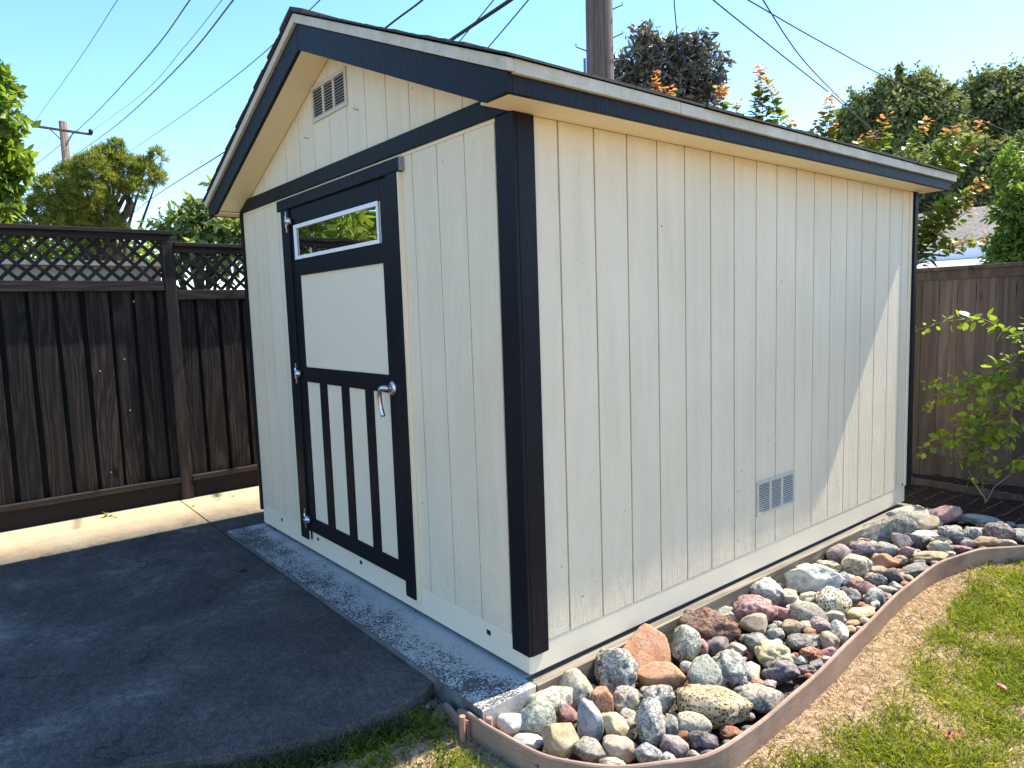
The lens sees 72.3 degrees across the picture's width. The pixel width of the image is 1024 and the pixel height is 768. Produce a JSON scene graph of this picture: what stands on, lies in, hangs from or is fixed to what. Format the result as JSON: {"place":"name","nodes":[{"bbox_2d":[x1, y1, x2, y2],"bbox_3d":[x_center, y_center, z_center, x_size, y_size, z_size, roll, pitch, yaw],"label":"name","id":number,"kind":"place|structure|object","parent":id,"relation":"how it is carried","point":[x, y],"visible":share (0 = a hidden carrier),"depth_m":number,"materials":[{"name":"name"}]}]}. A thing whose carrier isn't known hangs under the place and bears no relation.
{"place":"outdoors","nodes":[
{"label":"outdoors","id":0,"kind":"place"},
{"bbox_2d":[0,485,433,767],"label":"concrete pad","id":1,"kind":"object","parent":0,"point":[160,635],"visible":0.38,"depth_m":3.23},
{"bbox_2d":[0,223,258,531],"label":"lattice fence","id":2,"kind":"object","parent":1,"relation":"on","point":[120,393],"visible":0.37,"depth_m":5.69,"materials":[{"name":"brown wood"}]},
{"bbox_2d":[450,0,513,39],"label":"overhead cable","id":3,"kind":"object","parent":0,"point":[483,18],"visible":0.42,"depth_m":9.13,"materials":[{"name":"rubber"}]},
{"bbox_2d":[0,0,1023,289],"label":"sky","id":4,"kind":"structure","parent":0,"point":[42,41],"materials":[{"name":"blue"}]},
{"bbox_2d":[234,561,1023,767],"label":"lawn ground","id":5,"kind":"structure","parent":0,"point":[474,747],"depth_m":2.80,"materials":[{"name":"plant"}]},
{"bbox_2d":[157,713,427,767],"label":"edge grass","id":6,"kind":"structure","parent":5,"relation":"on","point":[299,759],"depth_m":2.51,"materials":[{"name":"plant"}]},
{"bbox_2d":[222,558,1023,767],"bbox_3d":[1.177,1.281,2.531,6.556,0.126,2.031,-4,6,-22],"label":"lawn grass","id":7,"kind":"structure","parent":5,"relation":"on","point":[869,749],"depth_m":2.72,"materials":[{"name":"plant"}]},
{"bbox_2d":[457,545,1023,767],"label":"garden edging","id":8,"kind":"object","parent":5,"relation":"on","point":[732,753],"visible":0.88,"depth_m":2.68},
{"bbox_2d":[502,522,1010,763],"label":"rock bed soil","id":9,"kind":"object","parent":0,"point":[788,688],"visible":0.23,"depth_m":2.94,"materials":[{"name":"soil"}]},
{"bbox_2d":[497,713,521,736],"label":"river rock","id":10,"kind":"object","parent":9,"relation":"on","point":[509,724],"visible":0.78,"depth_m":2.63,"materials":[{"name":"white stone"}]},
{"bbox_2d":[513,733,543,748],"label":"river rock","id":11,"kind":"object","parent":9,"relation":"on","point":[533,741],"visible":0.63,"depth_m":2.55,"materials":[{"name":"white stone"}]},
{"bbox_2d":[519,699,555,736],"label":"river rock","id":12,"kind":"object","parent":9,"relation":"on","point":[537,715],"visible":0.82,"depth_m":2.61,"materials":[{"name":"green stone"}]},
{"bbox_2d":[525,686,572,722],"bbox_3d":[0.147,1.264,2.764,0.184,0.135,0.158,-7,8,-39],"label":"river rock","id":13,"kind":"object","parent":9,"relation":"on","point":[557,697],"visible":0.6,"depth_m":2.73,"materials":[{"name":"beige stone"}]},
{"bbox_2d":[541,723,578,758],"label":"river rock","id":14,"kind":"object","parent":9,"relation":"on","point":[560,740],"visible":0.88,"depth_m":2.47,"materials":[{"name":"stone"}]},
{"bbox_2d":[558,703,576,724],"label":"river rock","id":15,"kind":"object","parent":9,"relation":"on","point":[567,713],"visible":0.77,"depth_m":2.68,"materials":[{"name":"pink stone"}]},
{"bbox_2d":[558,668,592,709],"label":"river rock","id":16,"kind":"object","parent":9,"relation":"on","point":[576,680],"visible":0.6,"depth_m":2.78,"materials":[{"name":"beige stone"}]},
{"bbox_2d":[572,736,606,762],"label":"river rock","id":17,"kind":"object","parent":9,"relation":"on","point":[588,749],"visible":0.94,"depth_m":2.46,"materials":[{"name":"stone"}]},
{"bbox_2d":[577,697,603,741],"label":"river rock","id":18,"kind":"object","parent":9,"relation":"on","point":[589,720],"visible":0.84,"depth_m":2.56,"materials":[{"name":"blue stone"}]},
{"bbox_2d":[589,686,613,713],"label":"river rock","id":19,"kind":"object","parent":9,"relation":"on","point":[601,698],"visible":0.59,"depth_m":2.71,"materials":[{"name":"stone"}]},
{"bbox_2d":[597,648,638,694],"bbox_3d":[0.447,1.191,2.937,0.194,0.204,0.206,-7,8,-39],"label":"river rock","id":20,"kind":"object","parent":9,"relation":"on","point":[618,667],"visible":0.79,"depth_m":2.87,"materials":[{"name":"grey stone"}]},
{"bbox_2d":[602,712,633,739],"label":"river rock","id":21,"kind":"object","parent":9,"relation":"on","point":[614,723],"visible":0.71,"depth_m":2.58,"materials":[{"name":"yellow stone"}]},
{"bbox_2d":[602,734,636,763],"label":"river rock","id":22,"kind":"object","parent":9,"relation":"on","point":[622,748],"visible":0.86,"depth_m":2.46,"materials":[{"name":"beige stone"}]},
{"bbox_2d":[613,685,643,712],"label":"river rock","id":23,"kind":"object","parent":9,"relation":"on","point":[626,696],"visible":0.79,"depth_m":2.74,"materials":[{"name":"stone"}]},
{"bbox_2d":[623,623,672,667],"bbox_3d":[0.609,1.193,3.114,0.225,0.188,0.160,-7,8,-39],"label":"river rock","id":24,"kind":"object","parent":9,"relation":"on","point":[645,644],"visible":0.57,"depth_m":3.13,"materials":[{"name":"stone"}]},
{"bbox_2d":[634,742,661,762],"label":"river rock","id":25,"kind":"object","parent":9,"relation":"on","point":[645,752],"visible":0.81,"depth_m":2.43,"materials":[{"name":"grey stone"}]},
{"bbox_2d":[634,697,665,747],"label":"river rock","id":26,"kind":"object","parent":9,"relation":"on","point":[649,722],"visible":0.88,"depth_m":2.52,"materials":[{"name":"grey stone"}]},
{"bbox_2d":[642,684,675,714],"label":"river rock","id":27,"kind":"object","parent":9,"relation":"on","point":[664,695],"visible":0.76,"depth_m":2.73,"materials":[{"name":"grey stone"}]},
{"bbox_2d":[637,661,687,690],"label":"river rock","id":28,"kind":"object","parent":9,"relation":"on","point":[673,676],"visible":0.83,"depth_m":2.91,"materials":[{"name":"stone"}]},
{"bbox_2d":[664,713,678,734],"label":"river rock","id":29,"kind":"object","parent":9,"relation":"on","point":[672,724],"visible":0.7,"depth_m":2.58,"materials":[{"name":"grey stone"}]},
{"bbox_2d":[659,734,688,758],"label":"river rock","id":30,"kind":"object","parent":9,"relation":"on","point":[677,746],"visible":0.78,"depth_m":2.46,"materials":[{"name":"stone"}]},
{"bbox_2d":[670,625,701,662],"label":"river rock","id":31,"kind":"object","parent":9,"relation":"on","point":[686,643],"visible":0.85,"depth_m":3.12,"materials":[{"name":"stone"}]},
{"bbox_2d":[676,711,711,733],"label":"river rock","id":32,"kind":"object","parent":9,"relation":"on","point":[689,721],"visible":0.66,"depth_m":2.56,"materials":[{"name":"beige stone"}]},
{"bbox_2d":[688,730,718,752],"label":"river rock","id":33,"kind":"object","parent":9,"relation":"on","point":[699,741],"visible":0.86,"depth_m":2.49,"materials":[{"name":"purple stone"}]},
{"bbox_2d":[687,654,725,685],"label":"river rock","id":34,"kind":"object","parent":9,"relation":"on","point":[704,669],"visible":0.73,"depth_m":2.87,"materials":[{"name":"stone"}]},
{"bbox_2d":[673,607,740,643],"bbox_3d":[0.920,1.156,3.305,0.303,0.186,0.189,-3,6,-6],"label":"river rock","id":35,"kind":"object","parent":9,"relation":"on","point":[707,623],"visible":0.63,"depth_m":3.26,"materials":[{"name":"stone"}]},
{"bbox_2d":[676,684,752,728],"bbox_3d":[0.782,1.242,2.716,0.283,0.146,0.230,-2,6,0],"label":"river rock","id":36,"kind":"object","parent":9,"relation":"on","point":[718,707],"visible":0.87,"depth_m":2.64,"materials":[{"name":"stone"}]},
{"bbox_2d":[705,636,728,655],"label":"river rock","id":37,"kind":"object","parent":9,"relation":"on","point":[716,644],"visible":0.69,"depth_m":3.18,"materials":[{"name":"purple stone"}]},
{"bbox_2d":[526,503,912,691],"bbox_3d":[1.496,1.107,3.999,3.668,0.130,0.078,-7,8,-39],"label":"timber ledge","id":38,"kind":"object","parent":9,"relation":"on","point":[716,600],"visible":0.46,"depth_m":3.61,"materials":[{"name":"brown wood"}]},
{"bbox_2d":[719,725,742,739],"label":"river rock","id":39,"kind":"object","parent":9,"relation":"on","point":[729,732],"visible":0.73,"depth_m":2.58,"materials":[{"name":"orange stone"}]},
{"bbox_2d":[712,649,751,690],"bbox_3d":[0.922,1.206,2.953,0.174,0.169,0.160,0,6,19],"label":"river rock","id":40,"kind":"object","parent":9,"relation":"on","point":[733,665],"visible":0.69,"depth_m":2.90,"materials":[{"name":"grey stone"}]},
{"bbox_2d":[739,613,767,634],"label":"river rock","id":41,"kind":"object","parent":9,"relation":"on","point":[754,622],"visible":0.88,"depth_m":3.38,"materials":[{"name":"beige stone"}]},
{"bbox_2d":[732,594,778,624],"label":"river rock","id":42,"kind":"object","parent":9,"relation":"on","point":[743,606],"visible":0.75,"depth_m":3.47,"materials":[{"name":"pink stone"}]},
{"bbox_2d":[743,632,767,656],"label":"river rock","id":43,"kind":"object","parent":9,"relation":"on","point":[751,641],"visible":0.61,"depth_m":3.19,"materials":[{"name":"grey stone"}]},
{"bbox_2d":[738,683,784,713],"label":"river rock","id":44,"kind":"object","parent":9,"relation":"on","point":[761,698],"visible":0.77,"depth_m":2.72,"materials":[{"name":"stone"}]},
{"bbox_2d":[750,576,782,605],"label":"river rock","id":45,"kind":"object","parent":9,"relation":"on","point":[769,588],"visible":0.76,"depth_m":3.69,"materials":[{"name":"white stone"}]},
{"bbox_2d":[754,640,793,663],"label":"river rock","id":46,"kind":"object","parent":9,"relation":"on","point":[765,651],"visible":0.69,"depth_m":3.06,"materials":[{"name":"yellow stone"}]},
{"bbox_2d":[761,659,800,685],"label":"river rock","id":47,"kind":"object","parent":9,"relation":"on","point":[780,671],"visible":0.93,"depth_m":2.94,"materials":[{"name":"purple stone"}]},
{"bbox_2d":[779,588,798,606],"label":"river rock","id":48,"kind":"object","parent":9,"relation":"on","point":[789,596],"visible":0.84,"depth_m":3.68,"materials":[{"name":"beige stone"}]},
{"bbox_2d":[781,619,803,635],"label":"river rock","id":49,"kind":"object","parent":9,"relation":"on","point":[789,626],"visible":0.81,"depth_m":3.36,"materials":[{"name":"stone"}]},
{"bbox_2d":[785,633,821,649],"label":"river rock","id":50,"kind":"object","parent":9,"relation":"on","point":[796,641],"visible":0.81,"depth_m":3.22,"materials":[{"name":"stone"}]},
{"bbox_2d":[789,601,827,621],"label":"river rock","id":51,"kind":"object","parent":9,"relation":"on","point":[800,611],"visible":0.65,"depth_m":3.44,"materials":[{"name":"stone"}]},
{"bbox_2d":[799,646,822,663],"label":"river rock","id":52,"kind":"object","parent":9,"relation":"on","point":[810,653],"visible":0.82,"depth_m":3.09,"materials":[{"name":"orange stone"}]},
{"bbox_2d":[784,563,844,594],"bbox_3d":[1.658,1.078,3.845,0.224,0.207,0.260,-7,8,-39],"label":"river rock","id":53,"kind":"object","parent":9,"relation":"on","point":[815,577],"visible":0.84,"depth_m":3.79,"materials":[{"name":"white stone"}]},
{"bbox_2d":[810,616,830,633],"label":"river rock","id":54,"kind":"object","parent":9,"relation":"on","point":[819,624],"visible":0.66,"depth_m":3.35,"materials":[{"name":"stone"}]},
{"bbox_2d":[819,631,840,649],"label":"river rock","id":55,"kind":"object","parent":9,"relation":"on","point":[827,639],"visible":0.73,"depth_m":3.19,"materials":[{"name":"beige stone"}]},
{"bbox_2d":[814,586,851,612],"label":"river rock","id":56,"kind":"object","parent":9,"relation":"on","point":[829,598],"visible":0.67,"depth_m":3.54,"materials":[{"name":"beige stone"}]},
{"bbox_2d":[825,544,851,564],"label":"river rock","id":57,"kind":"object","parent":9,"relation":"on","point":[838,552],"visible":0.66,"depth_m":4.22,"materials":[{"name":"stone"}]},
{"bbox_2d":[830,620,848,646],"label":"river rock","id":58,"kind":"object","parent":9,"relation":"on","point":[839,630],"visible":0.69,"depth_m":3.24,"materials":[{"name":"white stone"}]},
{"bbox_2d":[841,554,872,576],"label":"river rock","id":59,"kind":"object","parent":9,"relation":"on","point":[856,565],"visible":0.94,"depth_m":4.07,"materials":[{"name":"beige stone"}]},
{"bbox_2d":[844,606,875,620],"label":"river rock","id":60,"kind":"object","parent":9,"relation":"on","point":[857,613],"visible":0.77,"depth_m":3.50,"materials":[{"name":"yellow stone"}]},
{"bbox_2d":[847,540,874,557],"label":"river rock","id":61,"kind":"object","parent":9,"relation":"on","point":[863,548],"visible":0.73,"depth_m":4.35,"materials":[{"name":"stone"}]},
{"bbox_2d":[848,580,877,596],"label":"river rock","id":62,"kind":"object","parent":9,"relation":"on","point":[861,587],"visible":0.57,"depth_m":3.79,"materials":[{"name":"pink stone"}]},
{"bbox_2d":[863,587,885,606],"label":"river rock","id":63,"kind":"object","parent":9,"relation":"on","point":[873,594],"visible":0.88,"depth_m":3.64,"materials":[{"name":"grey stone"}]},
{"bbox_2d":[871,553,900,568],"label":"river rock","id":64,"kind":"object","parent":9,"relation":"on","point":[885,560],"visible":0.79,"depth_m":4.12,"materials":[{"name":"orange stone"}]},
{"bbox_2d":[875,541,898,557],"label":"river rock","id":65,"kind":"object","parent":9,"relation":"on","point":[886,548],"visible":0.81,"depth_m":4.34,"materials":[{"name":"grey stone"}]},
{"bbox_2d":[859,513,919,542],"bbox_3d":[2.455,0.962,4.615,0.413,0.214,0.193,-3,6,-7],"label":"river rock","id":66,"kind":"object","parent":9,"relation":"on","point":[884,529],"visible":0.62,"depth_m":4.56,"materials":[{"name":"stone"}]},
{"bbox_2d":[882,568,904,583],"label":"river rock","id":67,"kind":"object","parent":9,"relation":"on","point":[892,574],"visible":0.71,"depth_m":3.90,"materials":[{"name":"black stone"}]},
{"bbox_2d":[891,533,912,547],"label":"river rock","id":68,"kind":"object","parent":9,"relation":"on","point":[899,540],"visible":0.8,"depth_m":4.42,"materials":[{"name":"stone"}]},
{"bbox_2d":[901,562,928,576],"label":"river rock","id":69,"kind":"object","parent":9,"relation":"on","point":[915,569],"visible":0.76,"depth_m":4.06,"materials":[{"name":"stone"}]},
{"bbox_2d":[907,551,948,562],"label":"river rock","id":70,"kind":"object","parent":9,"relation":"on","point":[929,556],"visible":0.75,"depth_m":4.24,"materials":[{"name":"stone"}]},
{"bbox_2d":[926,541,953,552],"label":"river rock","id":71,"kind":"object","parent":9,"relation":"on","point":[945,547],"visible":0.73,"depth_m":4.35,"materials":[{"name":"beige stone"}]},
{"bbox_2d":[890,473,1023,561],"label":"garden soil","id":72,"kind":"structure","parent":0,"point":[1003,510],"depth_m":5.50,"materials":[{"name":"brown soil"}]},
{"bbox_2d":[886,505,930,529],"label":"river rock","id":73,"kind":"object","parent":72,"relation":"on","point":[916,513],"visible":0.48,"depth_m":4.83,"materials":[{"name":"beige stone"}]},
{"bbox_2d":[905,533,930,550],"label":"river rock","id":74,"kind":"object","parent":72,"relation":"on","point":[921,543],"visible":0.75,"depth_m":4.45,"materials":[{"name":"black stone"}]},
{"bbox_2d":[917,515,942,529],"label":"river rock","id":75,"kind":"object","parent":72,"relation":"on","point":[928,522],"visible":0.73,"depth_m":4.75,"materials":[{"name":"beige stone"}]},
{"bbox_2d":[929,505,962,523],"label":"river rock","id":76,"kind":"object","parent":72,"relation":"on","point":[945,514],"visible":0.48,"depth_m":4.87,"materials":[{"name":"pink stone"}]},
{"bbox_2d":[937,525,964,542],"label":"river rock","id":77,"kind":"object","parent":72,"relation":"on","point":[954,533],"visible":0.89,"depth_m":4.56,"materials":[{"name":"grey stone"}]},
{"bbox_2d":[911,477,1023,500],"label":"border board","id":78,"kind":"object","parent":72,"relation":"on","point":[971,490],"depth_m":5.66,"materials":[{"name":"brown wood"}]},
{"bbox_2d":[915,307,1023,503],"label":"young shrub","id":79,"kind":"object","parent":72,"relation":"on","point":[975,417],"visible":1,"depth_m":5.31,"materials":[{"name":"green plant"}]},
{"bbox_2d":[960,513,1002,525],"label":"river rock","id":80,"kind":"object","parent":72,"relation":"on","point":[974,519],"visible":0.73,"depth_m":4.88,"materials":[{"name":"grey stone"}]},
{"bbox_2d":[982,521,1016,539],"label":"river rock","id":81,"kind":"object","parent":72,"relation":"on","point":[1000,530],"visible":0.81,"depth_m":4.54,"materials":[{"name":"stone"}]},
{"bbox_2d":[917,205,1016,376],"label":"neighbour house","id":82,"kind":"structure","parent":0,"point":[974,226],"depth_m":14.13,"materials":[{"name":"grey"}]},
{"label":"ground","id":83,"kind":"structure","parent":0,"visible":0},
{"bbox_2d":[0,59,42,236],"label":"leafy tree","id":84,"kind":"object","parent":83,"relation":"on","point":[17,164],"visible":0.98,"depth_m":5.88,"materials":[{"name":"green plant"}]},
{"bbox_2d":[0,213,64,259],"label":"shrub","id":85,"kind":"object","parent":83,"relation":"on","point":[13,240],"visible":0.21,"depth_m":8.09,"materials":[{"name":"green plant"}]},
{"bbox_2d":[30,120,92,178],"bbox_3d":[-14.568,-4.474,23.449,2.035,8.416,0.532,-2,6,1],"label":"utility pole","id":86,"kind":"object","parent":83,"relation":"on","point":[63,130],"visible":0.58,"depth_m":23.05,"materials":[{"name":"brown wood"}]},
{"bbox_2d":[36,0,190,164],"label":"overhead cable","id":87,"kind":"object","parent":86,"relation":"attached to","point":[187,3],"visible":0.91,"depth_m":14.19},
{"bbox_2d":[78,0,233,152],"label":"overhead cable","id":88,"kind":"object","parent":86,"relation":"attached to","point":[218,19],"visible":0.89,"depth_m":12.02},
{"bbox_2d":[0,259,160,280],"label":"neighbour garage","id":89,"kind":"structure","parent":83,"relation":"on","point":[61,264],"depth_m":7.12,"materials":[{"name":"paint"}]},
{"bbox_2d":[6,135,170,260],"bbox_3d":[-4.774,-0.943,8.144,1.690,3.876,0.908,-7,8,-39],"label":"leafy tree","id":90,"kind":"object","parent":83,"relation":"on","point":[98,205],"visible":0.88,"depth_m":7.93,"materials":[{"name":"green plant"}]},
{"bbox_2d":[55,220,157,260],"bbox_3d":[-4.917,-0.646,8.837,1.436,3.151,1.221,3,7,38],"label":"shrub","id":91,"kind":"object","parent":83,"relation":"on","point":[148,245],"visible":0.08,"depth_m":8.65,"materials":[{"name":"green plant"}]},
{"bbox_2d":[135,174,242,289],"bbox_3d":[-2.916,-0.628,7.603,1.939,3.235,0.989,-7,8,-39],"label":"light green tree","id":92,"kind":"object","parent":83,"relation":"on","point":[201,226],"visible":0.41,"depth_m":7.09,"materials":[{"name":"green plant"}]},
{"bbox_2d":[443,702,469,740],"bbox_3d":[-0.216,1.333,2.721,0.021,0.134,0.172,-6,7,-36],"label":"garden edging","id":93,"kind":"object","parent":83,"relation":"on","point":[452,713],"visible":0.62,"depth_m":2.70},
{"bbox_2d":[227,503,899,730],"bbox_3d":[0.437,1.041,5.066,3.945,0.152,3.065,-7,8,-39],"label":"concrete slab lip","id":94,"kind":"object","parent":83,"relation":"on","point":[458,670],"visible":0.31,"depth_m":3.33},
{"bbox_2d":[202,6,957,674],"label":"garden shed","id":95,"kind":"structure","parent":94,"relation":"on","point":[550,364],"depth_m":3.38,"materials":[{"name":"beige"}]},
{"bbox_2d":[284,177,405,580],"bbox_3d":[-0.969,-0.027,3.882,0.084,1.996,1.218,-7,8,-39],"label":"door","id":96,"kind":"structure","parent":95,"relation":"in","point":[345,320],"depth_m":3.83,"materials":[{"name":"beige wood"}]},
{"bbox_2d":[575,0,623,79],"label":"utility pole","id":97,"kind":"object","parent":83,"relation":"on","point":[598,60],"visible":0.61,"depth_m":8.79,"materials":[{"name":"brown wood"}]},
{"bbox_2d":[713,0,952,200],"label":"overhead cable","id":98,"kind":"object","parent":97,"relation":"attached to","point":[722,7],"visible":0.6,"depth_m":10.14,"materials":[{"name":"rubber"}]},
{"bbox_2d":[747,0,1017,135],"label":"overhead cable","id":99,"kind":"object","parent":97,"relation":"attached to","point":[752,2],"visible":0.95,"depth_m":11.57,"materials":[{"name":"rubber"}]},
{"bbox_2d":[614,16,736,106],"bbox_3d":[2.497,-2.768,11.542,1.616,6.333,2.005,-7,8,-39],"label":"dark leaved tree","id":100,"kind":"object","parent":83,"relation":"on","point":[648,49],"visible":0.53,"depth_m":11.04,"materials":[{"name":"purple plant"}]},
{"bbox_2d":[650,64,841,138],"bbox_3d":[2.090,-0.954,6.388,1.668,3.804,0.357,-1,6,11],"label":"red tipped tree","id":101,"kind":"object","parent":83,"relation":"on","point":[759,92],"visible":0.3,"depth_m":6.15,"materials":[{"name":"green plant"}]},
{"bbox_2d":[827,60,975,157],"bbox_3d":[14.243,-6.528,25.912,4.554,10.111,5.101,-7,8,-39],"label":"round tree","id":102,"kind":"object","parent":83,"relation":"on","point":[885,97],"visible":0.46,"depth_m":24.57,"materials":[{"name":"green plant"}]},
{"bbox_2d":[851,111,990,267],"bbox_3d":[4.120,-1.023,7.234,0.577,3.637,1.392,-7,8,-39],"label":"red tipped tree","id":103,"kind":"object","parent":83,"relation":"on","point":[930,236],"visible":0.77,"depth_m":6.90,"materials":[{"name":"green plant"}]},
{"bbox_2d":[870,126,1023,213],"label":"round tree","id":104,"kind":"object","parent":83,"relation":"on","point":[982,159],"visible":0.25,"depth_m":19.12,"materials":[{"name":"green plant"}]},
{"bbox_2d":[912,262,1023,486],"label":"board fence","id":105,"kind":"object","parent":83,"relation":"on","point":[985,288],"visible":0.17,"depth_m":5.93,"materials":[{"name":"brown wood"}]},
{"bbox_2d":[954,52,1023,154],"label":"round tree","id":106,"kind":"object","parent":83,"relation":"on","point":[996,96],"visible":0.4,"depth_m":25.50,"materials":[{"name":"green plant"}]},
{"bbox_2d":[976,139,1023,298],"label":"feathery tree","id":107,"kind":"object","parent":83,"relation":"on","point":[1006,246],"visible":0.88,"depth_m":7.16,"materials":[{"name":"green plant"}]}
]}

